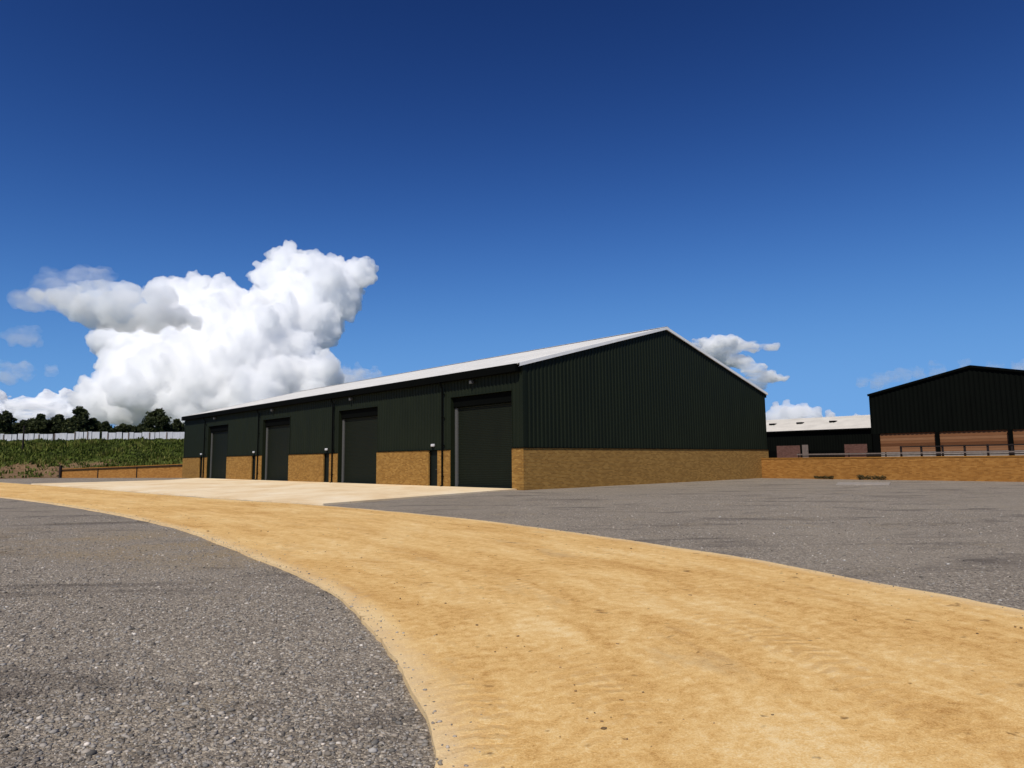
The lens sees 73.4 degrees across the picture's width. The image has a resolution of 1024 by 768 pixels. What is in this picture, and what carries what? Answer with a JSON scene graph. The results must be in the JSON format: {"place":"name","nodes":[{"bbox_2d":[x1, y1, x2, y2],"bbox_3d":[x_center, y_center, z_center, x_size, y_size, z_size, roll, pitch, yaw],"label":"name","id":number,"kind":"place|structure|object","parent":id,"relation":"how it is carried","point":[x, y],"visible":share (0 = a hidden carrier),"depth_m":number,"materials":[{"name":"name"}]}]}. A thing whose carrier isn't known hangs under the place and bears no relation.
{"place":"outdoors","nodes":[
{"label":"outdoors","id":0,"kind":"place"},
{"bbox_2d":[0,436,183,478],"bbox_3d":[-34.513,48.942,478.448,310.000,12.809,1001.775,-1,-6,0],"label":"bank","id":1,"kind":"structure","parent":0,"point":[20,468],"depth_m":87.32,"materials":[{"name":"green plant"}]},
{"bbox_2d":[0,410,17,440],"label":"broadleaf tree","id":2,"kind":"object","parent":1,"relation":"on","point":[6,419],"visible":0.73,"depth_m":145.72,"materials":[{"name":"green plant"}]},
{"bbox_2d":[12,419,28,438],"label":"broadleaf tree","id":3,"kind":"object","parent":1,"relation":"on","point":[17,427],"visible":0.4,"depth_m":150.74,"materials":[{"name":"green plant"}]},
{"bbox_2d":[22,425,24,448],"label":"wooden pole","id":4,"kind":"object","parent":1,"relation":"on","point":[23,436],"visible":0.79,"depth_m":94.79,"materials":[{"name":"wood"}]},
{"bbox_2d":[22,413,51,437],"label":"broadleaf tree","id":5,"kind":"object","parent":1,"relation":"on","point":[39,423],"visible":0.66,"depth_m":149.09,"materials":[{"name":"green plant"}]},
{"bbox_2d":[47,414,64,437],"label":"broadleaf tree","id":6,"kind":"object","parent":1,"relation":"on","point":[55,426],"visible":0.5,"depth_m":151.80,"materials":[{"name":"green plant"}]},
{"bbox_2d":[59,406,93,438],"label":"broadleaf tree","id":7,"kind":"object","parent":1,"relation":"on","point":[76,420],"visible":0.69,"depth_m":147.13,"materials":[{"name":"green plant"}]},
{"bbox_2d":[0,432,183,440],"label":"boarded fence","id":8,"kind":"object","parent":1,"relation":"on","point":[116,435],"visible":0.36,"depth_m":111.90,"materials":[{"name":"white paint"}]},
{"bbox_2d":[83,417,101,431],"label":"broadleaf tree","id":9,"kind":"object","parent":1,"relation":"on","point":[94,423],"visible":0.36,"depth_m":150.60,"materials":[{"name":"green plant"}]},
{"bbox_2d":[12,422,184,431],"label":"woods","id":10,"kind":"object","parent":1,"relation":"on","point":[183,425],"visible":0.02,"depth_m":166.82,"materials":[{"name":"green plant"}]},
{"bbox_2d":[98,421,111,438],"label":"broadleaf tree","id":11,"kind":"object","parent":1,"relation":"on","point":[105,426],"visible":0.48,"depth_m":149.31,"materials":[{"name":"green plant"}]},
{"bbox_2d":[110,423,132,437],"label":"broadleaf tree","id":12,"kind":"object","parent":1,"relation":"on","point":[124,428],"visible":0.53,"depth_m":156.44,"materials":[{"name":"green plant"}]},
{"bbox_2d":[131,423,145,432],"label":"broadleaf tree","id":13,"kind":"object","parent":1,"relation":"on","point":[135,429],"visible":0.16,"depth_m":154.57,"materials":[{"name":"green plant"}]},
{"bbox_2d":[138,408,179,435],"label":"broadleaf tree","id":14,"kind":"object","parent":1,"relation":"on","point":[157,418],"visible":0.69,"depth_m":144.80,"materials":[{"name":"green plant"}]},
{"bbox_2d":[172,419,183,431],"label":"broadleaf tree","id":15,"kind":"object","parent":1,"relation":"on","point":[177,423],"visible":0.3,"depth_m":149.97,"materials":[{"name":"green plant"}]},
{"bbox_2d":[766,415,872,458],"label":"barn","id":16,"kind":"structure","parent":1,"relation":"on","point":[789,438],"depth_m":90.36,"materials":[{"name":"black paint"}]},
{"bbox_2d":[802,445,808,457],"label":"door","id":17,"kind":"structure","parent":16,"relation":"in","point":[804,447],"depth_m":90.30,"materials":[{"name":"metal"}]},
{"bbox_2d":[867,365,1023,457],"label":"open sided barn","id":18,"kind":"structure","parent":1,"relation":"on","point":[974,405],"depth_m":57.26,"materials":[{"name":"black paint"}]},
{"bbox_2d":[0,482,1023,767],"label":"road","id":19,"kind":"structure","parent":0,"point":[894,676],"depth_m":5.46,"materials":[{"name":"beige sand"}]},
{"bbox_2d":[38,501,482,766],"bbox_3d":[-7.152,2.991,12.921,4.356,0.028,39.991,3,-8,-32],"label":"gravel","id":20,"kind":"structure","parent":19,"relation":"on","point":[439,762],"depth_m":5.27,"materials":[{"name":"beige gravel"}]},
{"bbox_2d":[188,496,1023,615],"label":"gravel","id":21,"kind":"structure","parent":19,"relation":"on","point":[701,551],"depth_m":10.27,"materials":[{"name":"beige gravel"}]},
{"bbox_2d":[0,478,1023,767],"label":"gravel yard","id":22,"kind":"structure","parent":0,"point":[1004,498],"depth_m":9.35,"materials":[{"name":"grey gravel"}]},
{"bbox_2d":[59,465,181,477],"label":"rail","id":23,"kind":"object","parent":22,"relation":"on","point":[60,471],"visible":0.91,"depth_m":77.80,"materials":[{"name":"brown wood"}]},
{"bbox_2d":[62,464,182,477],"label":"retaining wall","id":24,"kind":"structure","parent":22,"relation":"on","point":[162,471],"depth_m":76.58,"materials":[{"name":"brick"}]},
{"bbox_2d":[32,478,516,504],"bbox_3d":[-20.234,6.892,46.317,15.026,0.150,50.945,5,-9,-43],"label":"concrete apron","id":25,"kind":"object","parent":22,"relation":"on","point":[316,493],"visible":0.76,"depth_m":36.55,"materials":[{"name":"beige concrete"}]},
{"bbox_2d":[181,326,768,489],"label":"warehouse","id":26,"kind":"structure","parent":22,"relation":"on","point":[666,404],"depth_m":43.46,"materials":[{"name":"green paint"}]},
{"bbox_2d":[200,457,201,477],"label":"personnel door","id":27,"kind":"structure","parent":26,"relation":"in","point":[200,457],"depth_m":69.59,"materials":[{"name":"paint"}]},
{"bbox_2d":[252,456,255,479],"bbox_3d":[-22.381,7.306,59.826,0.142,2.160,0.880,5,-9,-43],"label":"personnel door","id":28,"kind":"structure","parent":26,"relation":"in","point":[254,457],"depth_m":60.01,"materials":[{"name":"paint"}]},
{"bbox_2d":[324,454,328,481],"bbox_3d":[-13.472,6.155,50.291,0.142,2.160,0.880,5,-9,-43],"label":"personnel door","id":29,"kind":"structure","parent":26,"relation":"in","point":[326,461],"depth_m":50.44,"materials":[{"name":"paint"}]},
{"bbox_2d":[430,450,436,485],"bbox_3d":[-4.561,5.006,40.767,0.142,2.160,0.880,5,-9,-43],"label":"personnel door","id":30,"kind":"structure","parent":26,"relation":"in","point":[433,454],"depth_m":40.86,"materials":[{"name":"paint"}]},
{"bbox_2d":[814,475,833,478],"bbox_3d":[21.700,6.495,47.866,0.375,0.271,1.503,5,-8,-40],"label":"weed","id":31,"kind":"object","parent":22,"relation":"on","point":[825,477],"visible":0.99,"depth_m":47.73,"materials":[{"name":"green plant"}]},
{"bbox_2d":[836,482,890,484],"bbox_3d":[19.767,5.617,38.542,2.749,0.100,3.516,-4,-7,26],"label":"concrete pad","id":32,"kind":"object","parent":22,"relation":"on","point":[863,483],"visible":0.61,"depth_m":38.11,"materials":[{"name":"grey concrete"}]},
{"bbox_2d":[856,475,886,479],"bbox_3d":[23.740,6.152,45.401,0.460,0.368,1.934,5,-8,-40],"label":"weed","id":33,"kind":"object","parent":22,"relation":"on","point":[873,477],"visible":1,"depth_m":45.28,"materials":[{"name":"green plant"}]},
{"bbox_2d":[761,455,1023,481],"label":"retaining wall","id":34,"kind":"structure","parent":22,"relation":"on","point":[1008,468],"depth_m":44.10,"materials":[{"name":"brick"}]},
{"bbox_2d":[797,444,1023,457],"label":"post and rail fence","id":35,"kind":"object","parent":34,"relation":"on","point":[988,452],"visible":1,"depth_m":42.86,"materials":[{"name":"wood"}]},
{"bbox_2d":[0,0,1023,426],"label":"sky","id":36,"kind":"structure","parent":0,"point":[206,205],"materials":[{"name":"blue"}]},
{"bbox_2d":[11,490,1022,767],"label":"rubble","id":37,"kind":"object","parent":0,"point":[517,636],"visible":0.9,"depth_m":6.98,"materials":[{"name":"stone"}]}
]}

